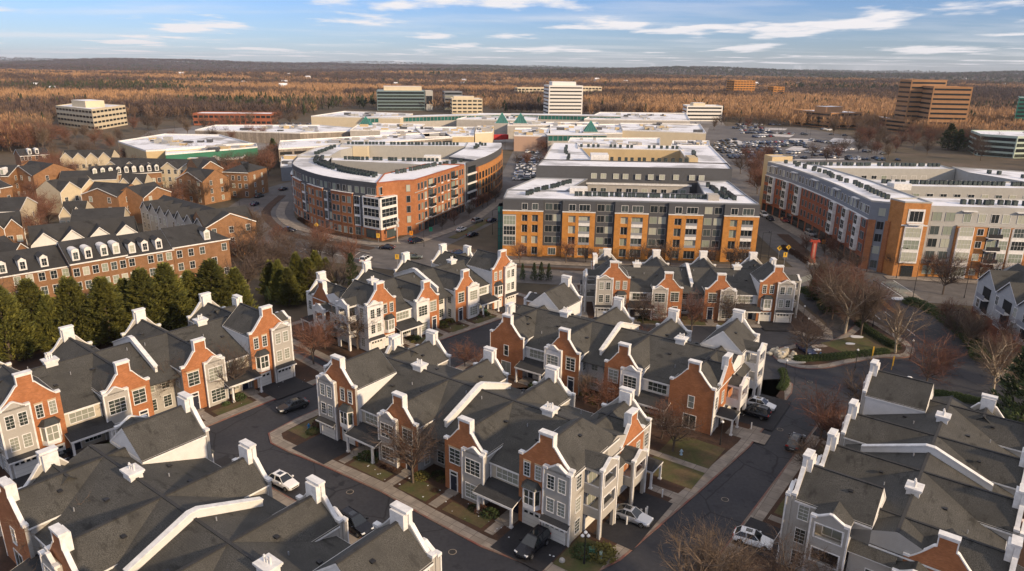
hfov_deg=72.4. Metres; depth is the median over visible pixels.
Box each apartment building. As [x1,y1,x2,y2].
[514,87,543,92]
[583,86,601,91]
[726,80,755,91]
[768,86,784,92]
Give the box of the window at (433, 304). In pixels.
[430,300,436,311]
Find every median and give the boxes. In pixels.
[262,195,375,249]
[448,217,494,238]
[516,265,584,270]
[777,234,817,257]
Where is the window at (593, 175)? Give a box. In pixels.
[591,173,596,177]
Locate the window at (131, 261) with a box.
[128,258,135,266]
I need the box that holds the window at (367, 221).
[364,218,379,227]
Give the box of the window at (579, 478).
[576,473,581,490]
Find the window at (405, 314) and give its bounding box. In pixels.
[396,310,408,320]
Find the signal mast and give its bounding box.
[394,219,398,241]
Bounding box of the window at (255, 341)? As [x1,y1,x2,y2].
[253,337,258,349]
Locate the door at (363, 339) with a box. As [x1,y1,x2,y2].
[361,337,365,346]
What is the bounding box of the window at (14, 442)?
[8,436,20,452]
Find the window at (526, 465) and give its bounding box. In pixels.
[523,461,530,476]
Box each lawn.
[212,398,252,414]
[289,416,319,437]
[349,459,392,480]
[398,478,440,500]
[413,334,442,343]
[442,502,489,527]
[443,323,468,331]
[473,314,496,322]
[552,535,613,570]
[641,320,661,323]
[647,435,724,488]
[682,320,705,324]
[774,496,785,515]
[822,334,899,353]
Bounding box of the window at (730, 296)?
[722,295,733,303]
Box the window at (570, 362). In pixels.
[565,357,574,371]
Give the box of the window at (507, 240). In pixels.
[503,236,514,244]
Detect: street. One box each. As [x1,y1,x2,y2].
[375,150,540,254]
[725,160,887,282]
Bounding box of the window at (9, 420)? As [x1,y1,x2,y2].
[3,414,15,430]
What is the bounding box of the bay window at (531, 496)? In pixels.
[521,479,541,510]
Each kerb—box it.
[0,487,362,537]
[206,351,322,426]
[268,353,792,570]
[291,292,525,362]
[633,303,832,339]
[707,414,836,570]
[772,320,914,368]
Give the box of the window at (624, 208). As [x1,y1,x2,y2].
[621,205,628,211]
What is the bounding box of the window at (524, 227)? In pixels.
[521,224,526,231]
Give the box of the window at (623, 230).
[620,227,626,234]
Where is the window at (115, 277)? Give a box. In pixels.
[113,275,118,283]
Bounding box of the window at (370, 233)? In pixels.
[366,228,376,238]
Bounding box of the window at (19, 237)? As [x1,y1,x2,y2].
[17,235,22,241]
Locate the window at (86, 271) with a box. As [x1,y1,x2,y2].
[82,266,89,274]
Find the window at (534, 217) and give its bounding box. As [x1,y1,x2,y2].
[532,215,537,220]
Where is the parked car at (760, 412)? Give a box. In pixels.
[740,403,771,420]
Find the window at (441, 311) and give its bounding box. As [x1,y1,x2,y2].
[439,308,443,317]
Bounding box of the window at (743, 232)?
[740,230,751,235]
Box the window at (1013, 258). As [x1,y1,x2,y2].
[1007,254,1022,263]
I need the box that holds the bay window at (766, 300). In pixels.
[760,295,772,310]
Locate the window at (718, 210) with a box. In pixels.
[714,207,722,213]
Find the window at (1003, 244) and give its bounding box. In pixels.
[998,241,1007,249]
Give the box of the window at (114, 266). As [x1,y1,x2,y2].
[110,261,117,269]
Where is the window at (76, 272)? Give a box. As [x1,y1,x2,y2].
[73,268,80,276]
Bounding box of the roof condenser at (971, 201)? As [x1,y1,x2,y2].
[968,199,974,204]
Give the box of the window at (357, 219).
[355,216,359,224]
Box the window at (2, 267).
[0,264,5,272]
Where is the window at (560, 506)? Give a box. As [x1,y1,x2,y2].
[556,501,564,518]
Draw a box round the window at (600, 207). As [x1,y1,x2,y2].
[597,204,604,211]
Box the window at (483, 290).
[479,286,486,294]
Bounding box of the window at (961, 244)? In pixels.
[956,239,971,248]
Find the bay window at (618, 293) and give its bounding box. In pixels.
[614,291,626,305]
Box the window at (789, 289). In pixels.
[786,287,792,294]
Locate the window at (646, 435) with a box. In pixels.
[644,431,648,447]
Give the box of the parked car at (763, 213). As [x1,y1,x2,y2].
[760,210,767,216]
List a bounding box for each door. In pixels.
[13,456,37,477]
[56,442,65,450]
[71,441,82,450]
[139,408,148,416]
[191,391,200,409]
[241,382,248,389]
[257,371,271,387]
[277,366,292,381]
[321,423,335,439]
[342,427,355,445]
[351,337,356,346]
[361,337,365,346]
[371,339,382,348]
[385,332,394,345]
[406,452,413,471]
[432,315,436,328]
[449,469,457,491]
[458,307,462,320]
[494,297,501,308]
[506,295,514,302]
[513,502,518,512]
[522,506,540,526]
[527,372,533,378]
[544,523,565,545]
[567,376,573,391]
[584,514,594,529]
[597,308,608,316]
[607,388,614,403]
[617,485,626,496]
[629,309,635,314]
[706,307,713,318]
[746,313,752,318]
[760,312,770,320]
[775,314,789,322]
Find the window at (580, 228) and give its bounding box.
[578,226,588,231]
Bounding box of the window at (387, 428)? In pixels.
[380,421,392,439]
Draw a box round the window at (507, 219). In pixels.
[503,215,515,224]
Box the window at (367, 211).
[363,207,378,217]
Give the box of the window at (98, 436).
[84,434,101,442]
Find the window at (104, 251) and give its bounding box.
[101,247,106,254]
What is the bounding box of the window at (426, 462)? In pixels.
[424,449,429,465]
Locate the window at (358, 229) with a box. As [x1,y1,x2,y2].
[355,226,360,234]
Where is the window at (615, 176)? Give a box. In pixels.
[613,174,618,178]
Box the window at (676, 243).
[672,240,679,246]
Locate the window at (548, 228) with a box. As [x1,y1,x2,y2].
[544,225,551,231]
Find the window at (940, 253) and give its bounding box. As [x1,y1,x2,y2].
[937,251,947,259]
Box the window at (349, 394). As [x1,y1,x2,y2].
[347,391,352,404]
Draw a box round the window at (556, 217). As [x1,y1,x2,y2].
[553,214,560,220]
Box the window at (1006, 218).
[1001,215,1010,223]
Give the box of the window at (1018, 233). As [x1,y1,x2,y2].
[1013,229,1023,237]
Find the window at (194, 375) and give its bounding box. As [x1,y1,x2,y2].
[187,370,200,386]
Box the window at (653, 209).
[650,206,657,212]
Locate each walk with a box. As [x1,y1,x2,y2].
[198,411,214,420]
[250,394,264,400]
[338,454,355,463]
[385,472,408,485]
[429,492,452,507]
[437,330,449,334]
[462,321,475,325]
[485,521,503,534]
[647,484,682,500]
[649,448,711,473]
[707,321,715,325]
[725,425,770,444]
[768,515,781,523]
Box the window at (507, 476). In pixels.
[496,467,518,485]
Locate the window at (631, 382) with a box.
[623,374,636,390]
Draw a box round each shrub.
[232,392,246,401]
[305,426,318,435]
[310,420,319,428]
[356,450,375,461]
[414,470,430,481]
[430,469,444,480]
[435,475,444,483]
[439,323,449,328]
[445,318,454,323]
[467,503,476,511]
[473,504,487,514]
[479,507,499,519]
[568,541,598,561]
[586,541,619,565]
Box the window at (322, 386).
[319,382,324,395]
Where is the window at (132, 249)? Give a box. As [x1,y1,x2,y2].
[129,245,134,252]
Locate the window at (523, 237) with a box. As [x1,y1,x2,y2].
[521,235,526,242]
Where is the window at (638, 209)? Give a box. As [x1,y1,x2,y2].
[632,206,643,212]
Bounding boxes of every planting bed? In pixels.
[0,325,319,487]
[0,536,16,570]
[281,364,784,561]
[291,295,530,359]
[577,285,822,335]
[649,443,662,456]
[735,420,1023,570]
[784,321,905,364]
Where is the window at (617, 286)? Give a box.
[615,281,619,288]
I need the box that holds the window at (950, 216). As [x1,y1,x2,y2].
[945,212,955,220]
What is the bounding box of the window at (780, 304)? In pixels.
[778,300,783,307]
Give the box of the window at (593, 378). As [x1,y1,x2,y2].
[590,376,597,387]
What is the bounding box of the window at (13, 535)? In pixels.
[9,526,17,545]
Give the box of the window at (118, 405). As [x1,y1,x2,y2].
[107,396,127,415]
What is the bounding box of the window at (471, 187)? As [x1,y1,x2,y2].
[468,183,475,191]
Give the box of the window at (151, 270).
[149,268,155,275]
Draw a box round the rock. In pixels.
[796,343,816,354]
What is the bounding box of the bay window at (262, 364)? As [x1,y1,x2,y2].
[255,348,269,371]
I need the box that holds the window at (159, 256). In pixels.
[157,253,162,261]
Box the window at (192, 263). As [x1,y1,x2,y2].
[189,260,195,268]
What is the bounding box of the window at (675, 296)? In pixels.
[670,292,678,301]
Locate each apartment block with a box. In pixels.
[290,142,502,240]
[498,142,759,261]
[759,154,1023,278]
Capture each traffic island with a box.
[730,140,746,143]
[741,127,785,129]
[759,134,792,136]
[785,146,805,150]
[789,138,813,141]
[792,158,844,159]
[830,138,853,143]
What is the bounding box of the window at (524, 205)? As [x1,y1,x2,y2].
[522,203,527,209]
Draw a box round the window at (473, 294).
[470,289,477,300]
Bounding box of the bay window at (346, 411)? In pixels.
[338,403,353,428]
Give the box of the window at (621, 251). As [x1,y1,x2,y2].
[619,249,625,256]
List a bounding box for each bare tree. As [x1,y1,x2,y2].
[0,116,19,125]
[0,120,24,151]
[0,122,14,150]
[0,270,38,318]
[1,117,18,146]
[3,122,36,148]
[4,490,91,568]
[5,110,38,145]
[6,127,22,148]
[13,186,43,202]
[14,120,42,147]
[16,111,39,121]
[18,177,41,195]
[19,154,45,164]
[22,118,45,146]
[22,209,49,229]
[23,213,52,234]
[24,149,57,161]
[26,194,53,219]
[30,197,49,214]
[31,121,51,146]
[31,188,60,211]
[34,112,54,141]
[34,121,55,146]
[35,119,64,143]
[35,198,59,223]
[38,152,66,166]
[41,142,56,153]
[44,155,64,165]
[46,147,60,157]
[60,128,74,137]
[61,135,72,148]
[63,159,82,169]
[66,161,79,169]
[70,127,78,138]
[75,137,90,149]
[77,125,90,138]
[82,139,101,149]
[83,160,102,168]
[86,130,99,145]
[88,129,98,140]
[101,130,112,144]
[102,134,117,148]
[114,132,124,139]
[118,144,125,157]
[127,115,137,131]
[134,355,193,401]
[138,112,153,129]
[147,111,165,129]
[149,118,162,130]
[158,180,184,196]
[167,186,183,198]
[171,112,188,123]
[171,176,191,198]
[172,172,213,203]
[180,116,193,133]
[192,181,211,199]
[197,113,212,126]
[204,118,216,126]
[205,149,238,165]
[206,125,218,133]
[206,338,260,395]
[213,115,227,124]
[219,157,235,168]
[220,158,237,169]
[220,171,242,191]
[220,231,245,261]
[220,246,272,290]
[222,114,232,124]
[223,150,251,166]
[225,129,235,137]
[228,223,268,269]
[231,114,241,123]
[232,151,257,166]
[234,207,280,239]
[238,152,260,165]
[238,236,273,265]
[245,108,254,124]
[247,235,267,258]
[248,205,269,226]
[251,151,277,176]
[253,149,274,170]
[253,228,289,262]
[255,149,277,161]
[264,221,289,246]
[265,143,280,161]
[265,145,280,168]
[269,109,282,122]
[271,115,278,124]
[271,240,306,266]
[272,229,302,249]
[282,110,294,121]
[291,110,298,119]
[292,229,324,258]
[293,317,329,363]
[302,253,352,286]
[302,312,343,348]
[303,218,337,249]
[307,223,337,258]
[317,234,343,261]
[317,299,386,348]
[329,233,362,270]
[362,406,447,482]
[432,214,447,226]
[446,210,459,224]
[449,334,480,366]
[460,345,483,362]
[465,203,477,213]
[470,195,479,208]
[477,192,487,206]
[482,193,491,204]
[491,186,504,201]
[507,239,529,264]
[512,151,522,164]
[523,152,531,163]
[537,139,546,149]
[556,236,578,262]
[574,371,598,401]
[576,243,594,261]
[578,371,615,409]
[586,245,602,259]
[601,376,625,399]
[624,245,641,264]
[626,289,656,324]
[636,238,664,258]
[644,294,683,326]
[644,391,684,437]
[651,397,708,451]
[655,237,683,264]
[656,512,760,570]
[678,288,713,329]
[682,513,773,570]
[694,245,717,261]
[701,245,721,262]
[710,116,718,126]
[712,288,754,318]
[721,244,751,267]
[724,240,755,263]
[727,152,748,173]
[737,114,743,125]
[739,144,755,162]
[742,165,762,193]
[743,154,762,178]
[744,118,754,128]
[744,517,834,570]
[746,155,763,172]
[752,148,764,160]
[752,166,762,189]
[758,113,769,128]
[760,143,772,153]
[764,140,783,153]
[784,308,838,354]
[785,377,848,438]
[786,430,826,466]
[795,232,815,252]
[797,526,847,570]
[803,252,835,286]
[804,265,851,307]
[806,141,820,157]
[806,261,887,333]
[806,401,847,443]
[807,252,858,283]
[812,230,830,242]
[812,257,856,319]
[817,238,831,252]
[817,281,838,314]
[821,147,833,160]
[824,234,844,255]
[824,235,837,246]
[826,284,864,323]
[828,140,839,154]
[828,272,854,310]
[829,117,839,134]
[830,257,874,283]
[831,245,855,261]
[833,143,843,158]
[833,348,894,402]
[835,246,866,272]
[837,137,852,152]
[839,272,871,294]
[839,278,885,320]
[840,261,883,306]
[844,273,895,334]
[849,131,863,142]
[854,126,866,137]
[854,128,868,141]
[854,139,867,151]
[856,121,869,129]
[858,135,869,145]
[863,125,878,143]
[864,139,877,153]
[867,119,880,128]
[867,277,901,319]
[871,294,940,352]
[872,138,883,152]
[873,131,884,141]
[875,125,888,141]
[875,129,892,138]
[880,134,899,146]
[883,250,915,267]
[884,143,893,155]
[890,139,901,149]
[894,130,909,145]
[896,124,910,134]
[896,327,963,385]
[904,130,923,147]
[906,123,919,139]
[920,252,940,276]
[921,123,932,137]
[921,129,936,142]
[921,139,941,153]
[925,250,980,294]
[930,253,958,273]
[932,343,967,371]
[934,296,968,325]
[935,126,948,140]
[936,302,970,339]
[949,250,969,273]
[956,306,1000,348]
[957,327,1023,393]
[958,300,979,318]
[963,254,1002,277]
[965,138,993,160]
[967,130,984,155]
[967,309,997,339]
[978,314,1018,342]
[979,255,1007,269]
[980,326,1023,368]
[994,337,1021,366]
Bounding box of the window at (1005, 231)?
[1001,228,1010,237]
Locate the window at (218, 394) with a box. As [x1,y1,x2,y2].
[210,386,225,402]
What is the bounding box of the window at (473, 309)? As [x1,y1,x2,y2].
[470,304,477,315]
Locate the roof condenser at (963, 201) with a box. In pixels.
[960,199,966,203]
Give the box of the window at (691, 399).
[687,395,694,408]
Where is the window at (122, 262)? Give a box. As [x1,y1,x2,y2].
[119,260,126,268]
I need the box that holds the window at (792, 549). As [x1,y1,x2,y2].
[790,549,801,565]
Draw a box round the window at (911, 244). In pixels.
[902,240,919,249]
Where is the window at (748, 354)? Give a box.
[746,352,749,361]
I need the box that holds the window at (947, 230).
[942,226,952,234]
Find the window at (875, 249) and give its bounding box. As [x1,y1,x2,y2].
[871,245,880,253]
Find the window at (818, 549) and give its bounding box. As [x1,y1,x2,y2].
[817,549,837,561]
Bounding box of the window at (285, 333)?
[282,330,288,341]
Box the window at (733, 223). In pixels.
[730,220,736,226]
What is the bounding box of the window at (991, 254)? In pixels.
[983,253,993,259]
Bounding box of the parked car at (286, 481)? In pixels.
[269,469,298,491]
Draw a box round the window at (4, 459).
[2,454,7,470]
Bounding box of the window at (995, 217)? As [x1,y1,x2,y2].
[990,214,999,223]
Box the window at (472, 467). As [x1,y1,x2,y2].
[465,457,479,478]
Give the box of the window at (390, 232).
[384,228,395,238]
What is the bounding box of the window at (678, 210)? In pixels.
[675,207,682,213]
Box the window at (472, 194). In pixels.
[468,191,475,199]
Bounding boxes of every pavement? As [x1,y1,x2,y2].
[0,489,360,544]
[186,323,323,425]
[270,354,791,570]
[276,202,400,244]
[291,293,528,361]
[416,199,502,242]
[512,260,732,267]
[572,283,831,338]
[721,415,845,566]
[760,209,875,271]
[773,320,913,367]
[883,275,977,283]
[904,292,1021,388]
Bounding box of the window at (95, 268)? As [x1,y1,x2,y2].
[92,265,99,273]
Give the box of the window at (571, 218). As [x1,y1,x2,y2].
[568,216,575,221]
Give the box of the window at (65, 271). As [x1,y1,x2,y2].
[61,268,69,276]
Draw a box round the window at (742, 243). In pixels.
[739,241,749,246]
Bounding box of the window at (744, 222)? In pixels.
[742,220,752,224]
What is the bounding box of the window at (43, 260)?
[41,258,47,265]
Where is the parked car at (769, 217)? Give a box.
[766,215,774,220]
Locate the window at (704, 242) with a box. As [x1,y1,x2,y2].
[701,240,709,246]
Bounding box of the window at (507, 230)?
[503,226,515,234]
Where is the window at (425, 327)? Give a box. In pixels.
[419,321,427,332]
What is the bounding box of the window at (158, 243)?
[156,241,161,247]
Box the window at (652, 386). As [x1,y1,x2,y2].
[647,381,666,394]
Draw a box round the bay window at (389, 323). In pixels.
[384,313,394,332]
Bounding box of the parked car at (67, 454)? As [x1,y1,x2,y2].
[58,447,73,460]
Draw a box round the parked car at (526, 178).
[520,176,529,179]
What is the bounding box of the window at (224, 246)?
[221,243,226,250]
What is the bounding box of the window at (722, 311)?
[721,310,731,318]
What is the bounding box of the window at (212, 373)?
[208,365,223,381]
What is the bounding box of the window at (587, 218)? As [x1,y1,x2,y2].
[579,216,589,220]
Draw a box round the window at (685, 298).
[682,294,687,299]
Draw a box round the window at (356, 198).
[354,196,358,203]
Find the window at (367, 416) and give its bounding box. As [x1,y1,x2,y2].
[365,412,377,426]
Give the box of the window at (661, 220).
[658,217,665,223]
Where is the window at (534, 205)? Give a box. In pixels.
[532,203,537,209]
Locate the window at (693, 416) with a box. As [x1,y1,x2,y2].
[682,412,695,427]
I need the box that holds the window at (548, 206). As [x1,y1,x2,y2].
[545,203,552,209]
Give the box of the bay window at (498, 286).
[494,281,502,297]
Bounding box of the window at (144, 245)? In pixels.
[142,243,147,250]
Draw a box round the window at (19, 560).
[13,547,22,565]
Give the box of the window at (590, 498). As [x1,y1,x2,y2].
[587,493,595,505]
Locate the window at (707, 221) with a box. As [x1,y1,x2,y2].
[703,218,711,224]
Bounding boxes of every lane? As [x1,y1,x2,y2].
[0,319,891,570]
[638,324,790,366]
[799,294,853,344]
[822,357,925,396]
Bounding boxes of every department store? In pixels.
[311,111,412,126]
[456,113,538,130]
[507,121,599,138]
[584,112,689,123]
[620,122,705,145]
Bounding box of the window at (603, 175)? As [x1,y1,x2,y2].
[601,173,605,178]
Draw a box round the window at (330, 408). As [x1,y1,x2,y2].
[327,404,333,417]
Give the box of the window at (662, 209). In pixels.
[659,206,666,212]
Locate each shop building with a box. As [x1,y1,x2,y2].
[118,134,252,158]
[165,143,257,163]
[187,155,244,165]
[280,155,296,180]
[671,140,709,145]
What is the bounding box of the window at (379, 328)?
[377,322,381,332]
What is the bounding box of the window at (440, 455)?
[437,449,444,464]
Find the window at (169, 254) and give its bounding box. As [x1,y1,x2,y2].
[166,252,172,259]
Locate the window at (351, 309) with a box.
[349,307,354,315]
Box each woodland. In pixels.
[0,57,935,73]
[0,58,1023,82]
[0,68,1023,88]
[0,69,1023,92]
[0,78,1015,118]
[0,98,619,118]
[0,98,972,129]
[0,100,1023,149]
[3,58,945,72]
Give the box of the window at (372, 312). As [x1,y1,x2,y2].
[370,309,374,318]
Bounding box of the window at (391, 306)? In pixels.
[389,302,393,311]
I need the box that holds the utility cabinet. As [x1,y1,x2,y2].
[587,546,596,555]
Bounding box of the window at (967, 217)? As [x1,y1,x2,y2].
[963,213,971,222]
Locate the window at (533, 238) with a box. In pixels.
[531,236,537,242]
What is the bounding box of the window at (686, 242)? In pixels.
[684,240,694,245]
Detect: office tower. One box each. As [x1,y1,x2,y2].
[543,81,582,113]
[894,79,946,130]
[917,86,972,133]
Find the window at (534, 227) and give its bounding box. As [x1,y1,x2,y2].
[532,225,537,231]
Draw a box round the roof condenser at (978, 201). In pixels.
[975,199,981,204]
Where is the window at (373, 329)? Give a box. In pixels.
[371,324,375,333]
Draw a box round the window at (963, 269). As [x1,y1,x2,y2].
[951,267,965,275]
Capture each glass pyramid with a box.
[360,116,371,124]
[494,113,508,133]
[513,113,527,124]
[582,121,599,132]
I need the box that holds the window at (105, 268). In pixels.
[101,263,108,271]
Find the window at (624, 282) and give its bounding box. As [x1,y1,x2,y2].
[623,281,626,289]
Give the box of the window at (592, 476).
[588,471,596,483]
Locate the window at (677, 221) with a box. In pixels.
[674,218,680,224]
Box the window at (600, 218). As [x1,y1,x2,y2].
[597,215,604,221]
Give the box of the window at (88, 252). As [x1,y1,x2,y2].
[85,250,91,257]
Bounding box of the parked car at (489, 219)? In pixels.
[486,217,496,222]
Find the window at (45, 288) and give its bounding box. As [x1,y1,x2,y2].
[40,286,48,294]
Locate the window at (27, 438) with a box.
[22,432,33,447]
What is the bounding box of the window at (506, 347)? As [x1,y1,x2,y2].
[504,344,508,355]
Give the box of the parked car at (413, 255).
[410,253,422,258]
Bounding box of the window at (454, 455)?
[449,447,460,466]
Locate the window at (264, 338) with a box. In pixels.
[261,335,267,346]
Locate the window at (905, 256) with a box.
[900,252,916,261]
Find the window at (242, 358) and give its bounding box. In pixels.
[226,358,243,371]
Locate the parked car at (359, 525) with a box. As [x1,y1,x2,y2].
[339,506,373,537]
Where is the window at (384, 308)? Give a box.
[383,304,386,313]
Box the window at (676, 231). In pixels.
[673,228,680,235]
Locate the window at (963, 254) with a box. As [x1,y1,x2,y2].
[954,252,968,261]
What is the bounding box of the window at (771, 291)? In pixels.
[769,285,774,293]
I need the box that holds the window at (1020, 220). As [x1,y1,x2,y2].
[1016,215,1023,223]
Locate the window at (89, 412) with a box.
[68,406,95,424]
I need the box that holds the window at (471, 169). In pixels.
[468,165,475,173]
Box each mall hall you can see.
[350,123,424,135]
[380,130,417,136]
[415,126,474,141]
[475,125,508,142]
[514,127,549,151]
[550,124,622,137]
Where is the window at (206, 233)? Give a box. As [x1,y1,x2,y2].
[204,232,209,238]
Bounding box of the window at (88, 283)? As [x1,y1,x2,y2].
[85,280,91,288]
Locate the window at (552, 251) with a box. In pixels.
[548,247,555,254]
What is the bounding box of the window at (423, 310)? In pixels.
[418,304,427,316]
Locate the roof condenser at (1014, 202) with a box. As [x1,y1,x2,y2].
[1011,200,1018,205]
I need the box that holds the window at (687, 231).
[685,229,695,234]
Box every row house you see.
[0,165,21,196]
[0,180,12,196]
[0,197,39,233]
[0,211,27,246]
[0,235,27,251]
[0,244,69,297]
[13,147,49,165]
[15,160,75,196]
[27,216,138,247]
[36,175,93,213]
[56,233,129,297]
[59,169,118,182]
[59,200,93,222]
[60,150,119,169]
[70,207,130,221]
[80,181,132,210]
[88,162,162,186]
[105,157,189,189]
[117,229,175,278]
[119,173,152,184]
[121,181,170,223]
[139,195,247,231]
[160,224,231,277]
[175,167,230,204]
[187,157,222,173]
[193,205,256,257]
[222,161,268,197]
[971,263,1023,355]
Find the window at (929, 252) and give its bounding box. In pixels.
[924,250,934,258]
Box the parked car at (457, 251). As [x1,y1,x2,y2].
[450,249,462,253]
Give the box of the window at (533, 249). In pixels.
[531,247,536,253]
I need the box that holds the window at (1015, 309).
[1012,307,1017,317]
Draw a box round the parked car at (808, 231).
[804,229,813,235]
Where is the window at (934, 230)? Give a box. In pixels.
[929,226,939,234]
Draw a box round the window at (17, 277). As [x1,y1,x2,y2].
[13,276,20,284]
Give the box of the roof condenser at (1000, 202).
[997,200,1004,204]
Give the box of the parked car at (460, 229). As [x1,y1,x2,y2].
[455,226,466,231]
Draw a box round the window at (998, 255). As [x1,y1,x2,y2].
[995,253,1004,262]
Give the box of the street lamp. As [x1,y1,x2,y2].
[581,530,589,563]
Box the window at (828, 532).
[821,526,842,541]
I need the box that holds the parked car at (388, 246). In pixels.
[378,244,394,249]
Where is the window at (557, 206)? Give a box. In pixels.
[553,203,560,209]
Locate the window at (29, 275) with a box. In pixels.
[25,274,33,281]
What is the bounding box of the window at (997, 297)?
[994,295,999,304]
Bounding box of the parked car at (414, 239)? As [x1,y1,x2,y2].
[408,236,423,243]
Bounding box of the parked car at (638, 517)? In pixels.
[616,503,652,527]
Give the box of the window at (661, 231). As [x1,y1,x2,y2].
[657,228,664,234]
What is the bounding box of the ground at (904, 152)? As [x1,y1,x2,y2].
[0,60,1023,388]
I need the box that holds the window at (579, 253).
[577,248,587,255]
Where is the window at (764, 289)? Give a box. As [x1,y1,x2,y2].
[762,285,766,293]
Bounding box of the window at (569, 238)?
[568,237,574,243]
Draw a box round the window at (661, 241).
[656,239,664,245]
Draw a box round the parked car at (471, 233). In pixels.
[466,231,478,236]
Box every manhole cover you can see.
[448,549,456,554]
[721,497,728,501]
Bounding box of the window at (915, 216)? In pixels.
[908,211,923,221]
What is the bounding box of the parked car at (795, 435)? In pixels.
[785,432,805,451]
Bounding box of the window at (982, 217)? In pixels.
[977,214,986,222]
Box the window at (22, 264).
[19,261,25,269]
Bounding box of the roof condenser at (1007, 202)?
[1004,200,1010,204]
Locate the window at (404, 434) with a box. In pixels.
[402,427,412,445]
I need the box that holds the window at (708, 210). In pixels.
[705,207,712,213]
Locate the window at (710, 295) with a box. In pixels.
[708,293,716,302]
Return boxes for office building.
[55,99,127,129]
[193,111,277,124]
[377,86,424,109]
[424,90,432,109]
[442,91,461,109]
[450,96,481,113]
[682,102,722,120]
[792,106,861,127]
[871,116,910,133]
[967,130,1023,157]
[1013,96,1023,122]
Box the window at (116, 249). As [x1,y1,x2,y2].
[113,245,118,252]
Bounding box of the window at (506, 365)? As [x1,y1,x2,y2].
[501,360,510,374]
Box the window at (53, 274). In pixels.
[50,270,57,278]
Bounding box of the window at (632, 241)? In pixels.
[630,238,640,243]
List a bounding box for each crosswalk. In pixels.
[801,274,811,282]
[881,281,909,295]
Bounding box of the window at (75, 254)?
[72,252,78,259]
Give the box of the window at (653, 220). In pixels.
[649,217,656,223]
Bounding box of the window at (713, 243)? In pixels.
[711,241,718,247]
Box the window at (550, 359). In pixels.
[546,354,557,365]
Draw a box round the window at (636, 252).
[629,249,639,256]
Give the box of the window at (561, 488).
[557,478,565,495]
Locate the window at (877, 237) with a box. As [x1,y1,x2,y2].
[874,233,882,241]
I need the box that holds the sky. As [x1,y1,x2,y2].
[0,0,1023,72]
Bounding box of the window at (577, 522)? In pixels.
[574,516,579,534]
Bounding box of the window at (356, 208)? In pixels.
[354,206,359,214]
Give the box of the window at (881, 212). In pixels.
[878,208,887,216]
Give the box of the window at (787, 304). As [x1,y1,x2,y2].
[785,300,790,307]
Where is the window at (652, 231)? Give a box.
[648,228,656,234]
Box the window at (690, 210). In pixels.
[687,207,697,213]
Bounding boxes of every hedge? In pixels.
[297,217,362,238]
[776,367,789,390]
[781,245,808,262]
[792,347,890,361]
[800,286,839,312]
[854,320,901,349]
[902,296,991,361]
[933,389,998,408]
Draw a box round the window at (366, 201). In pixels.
[363,197,378,206]
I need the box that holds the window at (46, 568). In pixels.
[43,563,50,570]
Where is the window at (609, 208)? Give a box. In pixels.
[605,204,613,211]
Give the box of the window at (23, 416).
[17,410,28,426]
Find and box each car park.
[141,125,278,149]
[494,121,724,149]
[705,126,884,166]
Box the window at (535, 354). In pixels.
[529,349,543,360]
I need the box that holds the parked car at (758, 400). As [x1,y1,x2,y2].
[747,395,776,410]
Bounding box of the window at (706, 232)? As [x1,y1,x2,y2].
[702,229,710,235]
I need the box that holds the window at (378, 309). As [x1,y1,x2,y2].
[376,307,380,317]
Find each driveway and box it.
[13,473,30,486]
[214,456,231,466]
[257,377,312,399]
[292,433,355,463]
[380,345,409,352]
[491,522,566,570]
[494,303,521,312]
[594,490,672,549]
[732,517,780,560]
[735,392,790,430]
[759,321,795,330]
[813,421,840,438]
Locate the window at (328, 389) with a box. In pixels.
[326,385,331,398]
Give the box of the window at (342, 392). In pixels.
[340,388,344,400]
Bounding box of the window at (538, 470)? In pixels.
[534,465,541,481]
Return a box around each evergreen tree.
[0,285,47,361]
[12,277,59,353]
[34,294,67,352]
[43,275,107,346]
[75,276,132,345]
[104,277,134,329]
[114,266,179,333]
[148,261,195,329]
[175,269,205,319]
[188,257,246,314]
[220,266,259,307]
[255,260,278,295]
[263,286,273,306]
[265,259,283,300]
[269,138,276,158]
[274,267,306,306]
[288,251,307,297]
[296,257,317,301]
[310,250,327,275]
[322,257,336,282]
[343,252,358,284]
[519,263,525,279]
[530,262,537,279]
[537,262,544,279]
[545,263,552,280]
[804,278,817,299]
[816,287,836,312]
[936,123,959,149]
[947,129,967,150]
[987,345,1023,421]
[1001,382,1023,422]
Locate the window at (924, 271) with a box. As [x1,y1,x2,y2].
[921,265,931,273]
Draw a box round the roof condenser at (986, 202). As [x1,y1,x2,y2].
[983,200,989,204]
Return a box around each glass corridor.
[361,113,500,126]
[511,113,620,121]
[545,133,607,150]
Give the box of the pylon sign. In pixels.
[807,238,820,264]
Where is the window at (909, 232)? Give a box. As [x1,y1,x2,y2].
[904,228,921,237]
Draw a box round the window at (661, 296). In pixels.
[654,293,665,301]
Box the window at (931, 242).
[926,238,937,246]
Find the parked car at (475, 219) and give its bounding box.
[471,217,483,222]
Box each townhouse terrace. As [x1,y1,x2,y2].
[0,291,296,479]
[0,391,441,570]
[301,243,517,350]
[315,328,662,546]
[488,274,766,435]
[579,248,801,323]
[772,359,1023,570]
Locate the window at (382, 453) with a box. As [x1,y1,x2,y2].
[381,444,394,463]
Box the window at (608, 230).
[604,227,611,233]
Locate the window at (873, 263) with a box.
[869,259,877,267]
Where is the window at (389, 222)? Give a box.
[382,217,396,227]
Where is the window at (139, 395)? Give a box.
[132,387,146,405]
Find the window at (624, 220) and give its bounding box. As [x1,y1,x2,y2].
[621,217,627,223]

